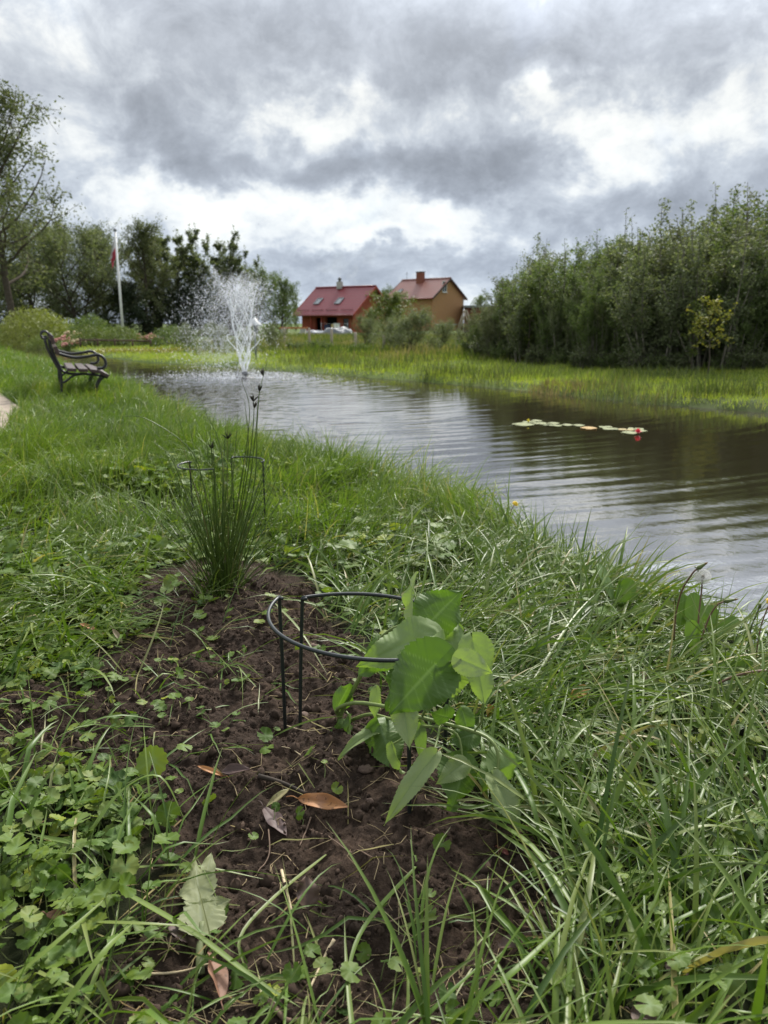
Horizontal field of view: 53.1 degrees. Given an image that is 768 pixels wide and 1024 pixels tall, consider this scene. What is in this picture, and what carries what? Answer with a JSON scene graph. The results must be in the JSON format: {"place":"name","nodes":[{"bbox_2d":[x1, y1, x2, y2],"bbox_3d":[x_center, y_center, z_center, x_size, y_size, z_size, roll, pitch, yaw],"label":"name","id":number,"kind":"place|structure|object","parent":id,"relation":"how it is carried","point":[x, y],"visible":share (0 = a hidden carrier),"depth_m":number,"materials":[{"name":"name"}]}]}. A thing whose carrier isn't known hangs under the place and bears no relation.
{"place":"outdoors","nodes":[
{"label":"outdoors","id":0,"kind":"place"},
{"bbox_2d":[0,393,17,430],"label":"dirt path","id":1,"kind":"structure","parent":0,"point":[5,402],"depth_m":8.55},
{"bbox_2d":[0,324,767,1023],"bbox_3d":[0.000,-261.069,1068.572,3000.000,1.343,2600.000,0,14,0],"label":"ground","id":2,"kind":"structure","parent":0,"point":[340,858],"depth_m":1.50,"materials":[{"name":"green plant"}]},
{"bbox_2d":[0,305,75,345],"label":"round shrub","id":3,"kind":"object","parent":2,"relation":"on","point":[47,323],"visible":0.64,"depth_m":45.74,"materials":[{"name":"green plant"}]},
{"bbox_2d":[0,250,79,336],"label":"dark tree","id":4,"kind":"object","parent":2,"relation":"on","point":[26,294],"visible":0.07,"depth_m":64.92,"materials":[{"name":"green plant"}]},
{"bbox_2d":[0,79,85,343],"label":"tall tree","id":5,"kind":"object","parent":2,"relation":"on","point":[8,195],"visible":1,"depth_m":46.09,"materials":[{"name":"green plant"}]},
{"bbox_2d":[0,209,111,332],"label":"willow tree","id":6,"kind":"object","parent":2,"relation":"on","point":[32,293],"visible":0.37,"depth_m":58.03,"materials":[{"name":"green plant"}]},
{"bbox_2d":[12,215,136,334],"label":"willow tree","id":7,"kind":"object","parent":2,"relation":"on","point":[56,242],"visible":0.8,"depth_m":58.71,"materials":[{"name":"green plant"}]},
{"bbox_2d":[40,330,108,394],"bbox_3d":[-4.177,-2.000,10.347,0.770,0.878,1.500,-6,15,-23],"label":"park bench","id":8,"kind":"object","parent":2,"relation":"on","point":[81,367],"visible":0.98,"depth_m":9.78,"materials":[{"name":"black metal"}]},
{"bbox_2d":[35,216,136,332],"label":"willow tree","id":9,"kind":"object","parent":2,"relation":"on","point":[86,283],"visible":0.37,"depth_m":61.53,"materials":[{"name":"green plant"}]},
{"bbox_2d":[64,313,113,343],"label":"round shrub","id":10,"kind":"object","parent":2,"relation":"on","point":[99,322],"visible":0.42,"depth_m":44.37,"materials":[{"name":"green plant"}]},
{"bbox_2d":[69,324,116,346],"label":"round shrub","id":11,"kind":"object","parent":2,"relation":"on","point":[86,332],"visible":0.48,"depth_m":39.50,"materials":[{"name":"green plant"}]},
{"bbox_2d":[62,219,138,327],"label":"green tree","id":12,"kind":"object","parent":2,"relation":"on","point":[95,225],"visible":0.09,"depth_m":63.98,"materials":[{"name":"green plant"}]},
{"bbox_2d":[113,228,127,344],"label":"flagpole","id":13,"kind":"object","parent":2,"relation":"on","point":[119,285],"visible":0.67,"depth_m":40.24,"materials":[{"name":"white plastic"}]},
{"bbox_2d":[99,324,145,346],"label":"round shrub","id":14,"kind":"object","parent":2,"relation":"on","point":[122,332],"visible":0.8,"depth_m":38.64,"materials":[{"name":"green plant"}]},
{"bbox_2d":[93,278,164,336],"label":"dark tree","id":15,"kind":"object","parent":2,"relation":"on","point":[127,295],"visible":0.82,"depth_m":60.08,"materials":[{"name":"green plant"}]},
{"bbox_2d":[101,213,181,335],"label":"green tree","id":16,"kind":"object","parent":2,"relation":"on","point":[141,246],"visible":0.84,"depth_m":60.57,"materials":[{"name":"green plant"}]},
{"bbox_2d":[82,346,210,354],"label":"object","id":17,"kind":"object","parent":2,"relation":"on","point":[160,349],"visible":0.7,"depth_m":31.00,"materials":[{"name":"green plant"}]},
{"bbox_2d":[136,745,168,777],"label":"scalloped weed","id":18,"kind":"object","parent":2,"relation":"on","point":[158,756],"visible":0.84,"depth_m":1.57,"materials":[{"name":"green plant"}]},
{"bbox_2d":[122,229,186,334],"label":"slim tree","id":19,"kind":"object","parent":2,"relation":"on","point":[179,278],"visible":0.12,"depth_m":66.68,"materials":[{"name":"green plant"}]},
{"bbox_2d":[115,278,197,335],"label":"dark tree","id":20,"kind":"object","parent":2,"relation":"on","point":[165,301],"visible":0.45,"depth_m":62.79,"materials":[{"name":"green plant"}]},
{"bbox_2d":[149,323,194,346],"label":"round shrub","id":21,"kind":"object","parent":2,"relation":"on","point":[163,334],"visible":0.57,"depth_m":37.59,"materials":[{"name":"green plant"}]},
{"bbox_2d":[147,222,210,335],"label":"slim tree","id":22,"kind":"object","parent":2,"relation":"on","point":[190,257],"visible":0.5,"depth_m":64.34,"materials":[{"name":"green plant"}]},
{"bbox_2d":[168,322,204,346],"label":"willow bush","id":23,"kind":"object","parent":2,"relation":"on","point":[189,332],"visible":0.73,"depth_m":33.00,"materials":[{"name":"green plant"}]},
{"bbox_2d":[152,280,233,335],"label":"dark tree","id":24,"kind":"object","parent":2,"relation":"on","point":[188,294],"visible":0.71,"depth_m":63.33,"materials":[{"name":"green plant"}]},
{"bbox_2d":[177,852,230,975],"bbox_3d":[-0.293,0.639,1.242,0.091,0.061,0.215,0,14,0],"label":"fallen leaf","id":25,"kind":"object","parent":2,"relation":"on","point":[216,917],"visible":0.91,"depth_m":1.24,"materials":[{"name":"green plant"}]},
{"bbox_2d":[172,224,239,334],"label":"slim tree","id":26,"kind":"object","parent":2,"relation":"on","point":[191,239],"visible":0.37,"depth_m":65.06,"materials":[{"name":"green plant"}]},
{"bbox_2d":[181,225,244,335],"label":"slim tree","id":27,"kind":"object","parent":2,"relation":"on","point":[233,265],"visible":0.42,"depth_m":65.44,"materials":[{"name":"green plant"}]},
{"bbox_2d":[200,319,231,348],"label":"willow bush","id":28,"kind":"object","parent":2,"relation":"on","point":[223,333],"visible":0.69,"depth_m":31.10,"materials":[{"name":"green plant"}]},
{"bbox_2d":[207,951,227,1014],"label":"fallen leaf","id":29,"kind":"object","parent":2,"relation":"on","point":[221,982],"visible":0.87,"depth_m":1.11,"materials":[{"name":"brown plant"}]},
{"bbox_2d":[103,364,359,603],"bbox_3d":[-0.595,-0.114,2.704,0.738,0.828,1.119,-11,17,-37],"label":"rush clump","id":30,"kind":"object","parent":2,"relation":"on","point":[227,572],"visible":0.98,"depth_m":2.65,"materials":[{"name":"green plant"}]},
{"bbox_2d":[207,246,260,334],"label":"slim tree","id":31,"kind":"object","parent":2,"relation":"on","point":[245,252],"visible":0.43,"depth_m":66.94,"materials":[{"name":"green plant"}]},
{"bbox_2d":[236,259,282,333],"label":"green tree","id":32,"kind":"object","parent":2,"relation":"on","point":[261,276],"visible":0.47,"depth_m":71.29,"materials":[{"name":"green plant"}]},
{"bbox_2d":[0,445,534,1022],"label":"ivy stalks","id":33,"kind":"object","parent":2,"relation":"on","point":[122,793],"visible":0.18,"depth_m":1.44,"materials":[{"name":"plant"}]},
{"bbox_2d":[258,800,286,835],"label":"fallen leaf","id":34,"kind":"object","parent":2,"relation":"on","point":[270,819],"visible":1,"depth_m":1.48,"materials":[{"name":"grey plant"}]},
{"bbox_2d":[254,321,291,348],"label":"willow bush","id":35,"kind":"object","parent":2,"relation":"on","point":[272,332],"visible":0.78,"depth_m":30.09,"materials":[{"name":"green plant"}]},
{"bbox_2d":[260,270,301,332],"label":"green tree","id":36,"kind":"object","parent":2,"relation":"on","point":[283,286],"visible":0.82,"depth_m":73.42,"materials":[{"name":"green plant"}]},
{"bbox_2d":[296,875,318,918],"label":"fallen leaf","id":37,"kind":"object","parent":2,"relation":"on","point":[311,896],"visible":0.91,"depth_m":1.25,"materials":[{"name":"plant"}]},
{"bbox_2d":[286,793,347,809],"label":"fallen leaf","id":38,"kind":"object","parent":2,"relation":"on","point":[325,801],"visible":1,"depth_m":1.52,"materials":[{"name":"brown plant"}]},
{"bbox_2d":[0,344,663,597],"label":"lawn grass","id":39,"kind":"structure","parent":2,"relation":"on","point":[133,434],"depth_m":4.44,"materials":[{"name":"green plant"}]},
{"bbox_2d":[266,595,410,813],"bbox_3d":[-0.140,0.424,1.599,0.128,0.375,0.463,-11,18,-39],"label":"plant support","id":40,"kind":"object","parent":2,"relation":"on","point":[279,633],"visible":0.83,"depth_m":1.53,"materials":[{"name":"black metal"}]},
{"bbox_2d":[294,277,396,332],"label":"family house","id":41,"kind":"structure","parent":2,"relation":"on","point":[340,303],"depth_m":85.82,"materials":[{"name":"red brick"}]},
{"bbox_2d":[169,331,525,363],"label":"meadow weeds","id":42,"kind":"object","parent":2,"relation":"on","point":[342,341],"visible":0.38,"depth_m":27.50,"materials":[{"name":"green plant"}]},
{"bbox_2d":[350,312,381,345],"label":"willow bush","id":43,"kind":"object","parent":2,"relation":"on","point":[364,324],"visible":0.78,"depth_m":31.99,"materials":[{"name":"green plant"}]},
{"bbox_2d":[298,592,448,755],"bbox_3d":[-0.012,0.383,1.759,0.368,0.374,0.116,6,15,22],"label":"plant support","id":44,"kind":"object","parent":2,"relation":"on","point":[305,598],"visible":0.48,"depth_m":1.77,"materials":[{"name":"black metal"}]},
{"bbox_2d":[0,557,767,1023],"bbox_3d":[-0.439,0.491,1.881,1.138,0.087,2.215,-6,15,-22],"label":"straw litter","id":45,"kind":"object","parent":2,"relation":"on","point":[274,955],"visible":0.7,"depth_m":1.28,"materials":[{"name":"beige plant"}]},
{"bbox_2d":[0,460,767,1023],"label":"foreground grass","id":46,"kind":"structure","parent":2,"relation":"on","point":[570,794],"depth_m":1.54,"materials":[{"name":"green plant"}]},
{"bbox_2d":[0,432,767,1023],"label":"ground ivy","id":47,"kind":"object","parent":2,"relation":"on","point":[64,952],"visible":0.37,"depth_m":1.49,"materials":[{"name":"green plant"}]},
{"bbox_2d":[367,312,416,349],"bbox_3d":[0.259,-6.514,28.351,1.577,1.705,2.069,11,18,38],"label":"willow bush","id":48,"kind":"object","parent":2,"relation":"on","point":[389,332],"visible":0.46,"depth_m":28.19,"materials":[{"name":"green plant"}]},
{"bbox_2d":[368,289,418,339],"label":"light tree","id":49,"kind":"object","parent":2,"relation":"on","point":[393,305],"visible":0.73,"depth_m":40.14,"materials":[{"name":"green plant"}]},
{"bbox_2d":[369,303,444,351],"bbox_3d":[1.024,-6.324,27.026,2.874,2.059,2.191,4,14,16],"label":"willow bush","id":50,"kind":"object","parent":2,"relation":"on","point":[408,324],"visible":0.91,"depth_m":26.63,"materials":[{"name":"green plant"}]},
{"bbox_2d":[330,571,524,838],"bbox_3d":[0.061,0.360,1.576,0.287,0.463,0.556,-6,15,-22],"label":"leafy plant","id":51,"kind":"object","parent":2,"relation":"on","point":[434,649],"visible":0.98,"depth_m":1.48,"materials":[{"name":"green plant"}]},
{"bbox_2d":[389,271,467,330],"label":"brick house","id":52,"kind":"structure","parent":2,"relation":"on","point":[443,297],"depth_m":109.36,"materials":[{"name":"orange brick"}]},
{"bbox_2d":[415,316,461,348],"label":"willow bush","id":53,"kind":"object","parent":2,"relation":"on","point":[444,335],"visible":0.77,"depth_m":28.13,"materials":[{"name":"green plant"}]},
{"bbox_2d":[179,394,767,625],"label":"bank grass","id":54,"kind":"structure","parent":2,"relation":"on","point":[566,544],"depth_m":3.39,"materials":[{"name":"green plant"}]},
{"bbox_2d":[474,305,509,357],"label":"tree","id":55,"kind":"object","parent":2,"relation":"on","point":[485,329],"visible":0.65,"depth_m":22.63,"materials":[{"name":"green plant"}]},
{"bbox_2d":[484,339,517,360],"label":"leafy bush","id":56,"kind":"object","parent":2,"relation":"on","point":[500,348],"visible":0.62,"depth_m":22.05,"materials":[{"name":"green plant"}]},
{"bbox_2d":[498,281,546,362],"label":"tree","id":57,"kind":"object","parent":2,"relation":"on","point":[517,339],"visible":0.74,"depth_m":21.07,"materials":[{"name":"green plant"}]},
{"bbox_2d":[509,281,545,362],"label":"green sapling","id":58,"kind":"object","parent":2,"relation":"on","point":[531,291],"visible":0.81,"depth_m":20.71,"materials":[{"name":"green plant"}]},
{"bbox_2d":[490,259,568,358],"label":"tree","id":59,"kind":"object","parent":2,"relation":"on","point":[501,299],"visible":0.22,"depth_m":22.26,"materials":[{"name":"green plant"}]},
{"bbox_2d":[518,343,555,364],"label":"leafy bush","id":60,"kind":"object","parent":2,"relation":"on","point":[531,356],"visible":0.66,"depth_m":20.38,"materials":[{"name":"green plant"}]},
{"bbox_2d":[500,232,591,310],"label":"tree","id":61,"kind":"object","parent":2,"relation":"on","point":[529,260],"visible":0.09,"depth_m":22.29,"materials":[{"name":"green plant"}]},
{"bbox_2d":[517,255,576,352],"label":"tree","id":62,"kind":"object","parent":2,"relation":"on","point":[544,278],"visible":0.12,"depth_m":21.45,"materials":[{"name":"green plant"}]},
{"bbox_2d":[532,284,568,364],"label":"tree","id":63,"kind":"object","parent":2,"relation":"on","point":[544,337],"visible":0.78,"depth_m":20.16,"materials":[{"name":"green plant"}]},
{"bbox_2d":[544,348,574,364],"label":"leafy bush","id":64,"kind":"object","parent":2,"relation":"on","point":[562,358],"visible":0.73,"depth_m":19.75,"materials":[{"name":"green plant"}]},
{"bbox_2d":[516,238,607,293],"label":"tree","id":65,"kind":"object","parent":2,"relation":"on","point":[552,269],"visible":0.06,"depth_m":22.55,"materials":[{"name":"green plant"}]},
{"bbox_2d":[519,249,614,353],"bbox_3d":[5.295,-5.415,20.570,3.055,3.022,2.536,12,18,40],"label":"tree","id":66,"kind":"object","parent":2,"relation":"on","point":[528,302],"visible":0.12,"depth_m":20.68,"materials":[{"name":"green plant"}]},
{"bbox_2d":[544,273,592,362],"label":"tree","id":67,"kind":"object","parent":2,"relation":"on","point":[553,329],"visible":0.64,"depth_m":19.75,"materials":[{"name":"green plant"}]},
{"bbox_2d":[523,238,619,361],"bbox_3d":[5.034,-5.573,20.664,2.637,3.296,2.560,-9,16,-31],"label":"tree","id":68,"kind":"object","parent":2,"relation":"on","point":[564,274],"visible":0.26,"depth_m":20.35,"materials":[{"name":"green plant"}]},
{"bbox_2d":[562,278,607,361],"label":"tree","id":69,"kind":"object","parent":2,"relation":"on","point":[573,308],"visible":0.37,"depth_m":19.39,"materials":[{"name":"green plant"}]},
{"bbox_2d":[566,344,608,369],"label":"leafy bush","id":70,"kind":"object","parent":2,"relation":"on","point":[577,358],"visible":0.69,"depth_m":18.77,"materials":[{"name":"green plant"}]},
{"bbox_2d":[552,229,625,316],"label":"tree","id":71,"kind":"object","parent":2,"relation":"on","point":[598,254],"visible":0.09,"depth_m":21.62,"materials":[{"name":"green plant"}]},
{"bbox_2d":[565,262,634,367],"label":"tree","id":72,"kind":"object","parent":2,"relation":"on","point":[587,326],"visible":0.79,"depth_m":18.66,"materials":[{"name":"green plant"}]},
{"bbox_2d":[593,348,624,368],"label":"leafy bush","id":73,"kind":"object","parent":2,"relation":"on","point":[610,360],"visible":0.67,"depth_m":18.41,"materials":[{"name":"green plant"}]},
{"bbox_2d":[573,236,657,350],"bbox_3d":[6.041,-5.343,19.728,1.965,3.318,2.023,-13,19,-41],"label":"tree","id":74,"kind":"object","parent":2,"relation":"on","point":[594,273],"visible":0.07,"depth_m":19.40,"materials":[{"name":"green plant"}]},
{"bbox_2d":[591,275,654,357],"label":"tree","id":75,"kind":"object","parent":2,"relation":"on","point":[598,319],"visible":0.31,"depth_m":18.59,"materials":[{"name":"green plant"}]},
{"bbox_2d":[595,563,651,623],"bbox_3d":[0.762,0.261,2.434,0.177,0.113,0.263,4,14,15],"label":"leafy plant","id":76,"kind":"object","parent":2,"relation":"on","point":[624,584],"visible":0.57,"depth_m":2.45,"materials":[{"name":"green plant"}]},
{"bbox_2d":[601,266,664,364],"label":"tree","id":77,"kind":"object","parent":2,"relation":"on","point":[619,339],"visible":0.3,"depth_m":18.27,"materials":[{"name":"green plant"}]},
{"bbox_2d":[612,342,665,371],"bbox_3d":[5.981,-3.565,17.868,1.324,0.783,1.369,12,18,39],"label":"leafy bush","id":78,"kind":"object","parent":2,"relation":"on","point":[626,358],"visible":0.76,"depth_m":17.66,"materials":[{"name":"green plant"}]},
{"bbox_2d":[585,215,706,287],"bbox_3d":[7.088,-5.887,20.730,3.737,3.946,3.518,-1,14,-5],"label":"tree","id":79,"kind":"object","parent":2,"relation":"on","point":[686,231],"visible":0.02,"depth_m":19.95,"materials":[{"name":"green plant"}]},
{"bbox_2d":[598,227,705,366],"bbox_3d":[6.235,-4.781,17.495,1.773,3.350,2.512,19,24,53],"label":"tree","id":80,"kind":"object","parent":2,"relation":"on","point":[669,339],"visible":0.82,"depth_m":17.42,"materials":[{"name":"green plant"}]},
{"bbox_2d":[604,225,707,356],"bbox_3d":[6.811,-5.356,19.410,2.306,3.543,3.268,25,29,60],"label":"tree","id":81,"kind":"object","parent":2,"relation":"on","point":[613,268],"visible":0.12,"depth_m":18.64,"materials":[{"name":"green plant"}]},
{"bbox_2d":[644,347,689,370],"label":"leafy bush","id":82,"kind":"object","parent":2,"relation":"on","point":[663,357],"visible":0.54,"depth_m":17.42,"materials":[{"name":"green plant"}]},
{"bbox_2d":[646,273,691,358],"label":"tree","id":83,"kind":"object","parent":2,"relation":"on","point":[659,318],"visible":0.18,"depth_m":17.66,"materials":[{"name":"green plant"}]},
{"bbox_2d":[597,198,755,358],"bbox_3d":[7.776,-5.970,20.155,4.833,4.427,4.012,-5,15,-19],"label":"tree","id":84,"kind":"object","parent":2,"relation":"on","point":[622,241],"visible":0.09,"depth_m":19.96,"materials":[{"name":"green plant"}]},
{"bbox_2d":[679,300,714,370],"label":"green sapling","id":85,"kind":"object","parent":2,"relation":"on","point":[691,327],"visible":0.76,"depth_m":16.74,"materials":[{"name":"green plant"}]},
{"bbox_2d":[633,214,767,364],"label":"tree","id":86,"kind":"object","parent":2,"relation":"on","point":[666,265],"visible":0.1,"depth_m":17.82,"materials":[{"name":"green plant"}]},
{"bbox_2d":[641,232,761,368],"bbox_3d":[7.210,-4.885,18.003,2.276,3.254,2.742,-9,16,-32],"label":"tree","id":87,"kind":"object","parent":2,"relation":"on","point":[721,304],"visible":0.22,"depth_m":17.36,"materials":[{"name":"green plant"}]},
{"bbox_2d":[644,217,767,370],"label":"tree","id":88,"kind":"object","parent":2,"relation":"on","point":[695,270],"visible":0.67,"depth_m":16.91,"materials":[{"name":"green plant"}]},
{"bbox_2d":[645,203,767,357],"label":"tree","id":89,"kind":"object","parent":2,"relation":"on","point":[750,254],"visible":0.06,"depth_m":17.71,"materials":[{"name":"green plant"}]},
{"bbox_2d":[663,562,753,691],"bbox_3d":[0.889,0.286,2.067,0.221,0.340,0.301,7,15,25],"label":"leafy plant","id":90,"kind":"object","parent":2,"relation":"on","point":[691,613],"visible":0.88,"depth_m":2.10,"materials":[{"name":"green plant"}]},
{"bbox_2d":[686,296,737,373],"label":"yellow sapling","id":91,"kind":"object","parent":2,"relation":"on","point":[715,307],"visible":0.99,"depth_m":16.01,"materials":[{"name":"green plant"}]},
{"bbox_2d":[676,182,752,244],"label":"tree","id":92,"kind":"object","parent":2,"relation":"on","point":[714,211],"visible":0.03,"depth_m":22.04,"materials":[{"name":"green plant"}]},
{"bbox_2d":[706,348,745,371],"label":"leafy bush","id":93,"kind":"object","parent":2,"relation":"on","point":[730,364],"visible":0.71,"depth_m":17.07,"materials":[{"name":"green plant"}]},
{"bbox_2d":[687,184,767,269],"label":"tree","id":94,"kind":"object","parent":2,"relation":"on","point":[744,210],"visible":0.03,"depth_m":19.18,"materials":[{"name":"green plant"}]},
{"bbox_2d":[695,254,767,368],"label":"tree","id":95,"kind":"object","parent":2,"relation":"on","point":[744,329],"visible":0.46,"depth_m":17.12,"materials":[{"name":"green plant"}]},
{"bbox_2d":[701,243,767,351],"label":"tree","id":96,"kind":"object","parent":2,"relation":"on","point":[763,290],"visible":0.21,"depth_m":17.37,"materials":[{"name":"green plant"}]},
{"bbox_2d":[709,189,767,256],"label":"tree","id":97,"kind":"object","parent":2,"relation":"on","point":[737,214],"visible":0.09,"depth_m":19.36,"materials":[{"name":"green plant"}]},
{"bbox_2d":[710,182,767,241],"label":"tree","id":98,"kind":"object","parent":2,"relation":"on","point":[757,199],"visible":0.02,"depth_m":21.32,"materials":[{"name":"green plant"}]},
{"bbox_2d":[713,344,767,371],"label":"leafy bush","id":99,"kind":"object","parent":2,"relation":"on","point":[761,363],"visible":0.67,"depth_m":17.01,"materials":[{"name":"green plant"}]},
{"bbox_2d":[0,0,767,323],"label":"sky","id":100,"kind":"structure","parent":0,"point":[358,142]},
{"bbox_2d":[1,341,767,636],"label":"water","id":101,"kind":"structure","parent":0,"point":[695,478],"depth_m":8.28,"materials":[{"name":"black liquid"}]},
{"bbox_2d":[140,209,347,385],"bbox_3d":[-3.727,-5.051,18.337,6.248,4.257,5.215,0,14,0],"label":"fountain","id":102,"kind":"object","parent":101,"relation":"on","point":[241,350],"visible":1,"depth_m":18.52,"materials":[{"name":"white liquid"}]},
{"bbox_2d":[62,340,767,409],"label":"marsh grass","id":103,"kind":"structure","parent":0,"point":[149,355],"depth_m":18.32,"materials":[{"name":"green plant"}]},
{"bbox_2d":[656,352,694,371],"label":"leafy bush","id":104,"kind":"object","parent":103,"relation":"on","point":[680,362],"visible":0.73,"depth_m":17.25,"materials":[{"name":"green plant"}]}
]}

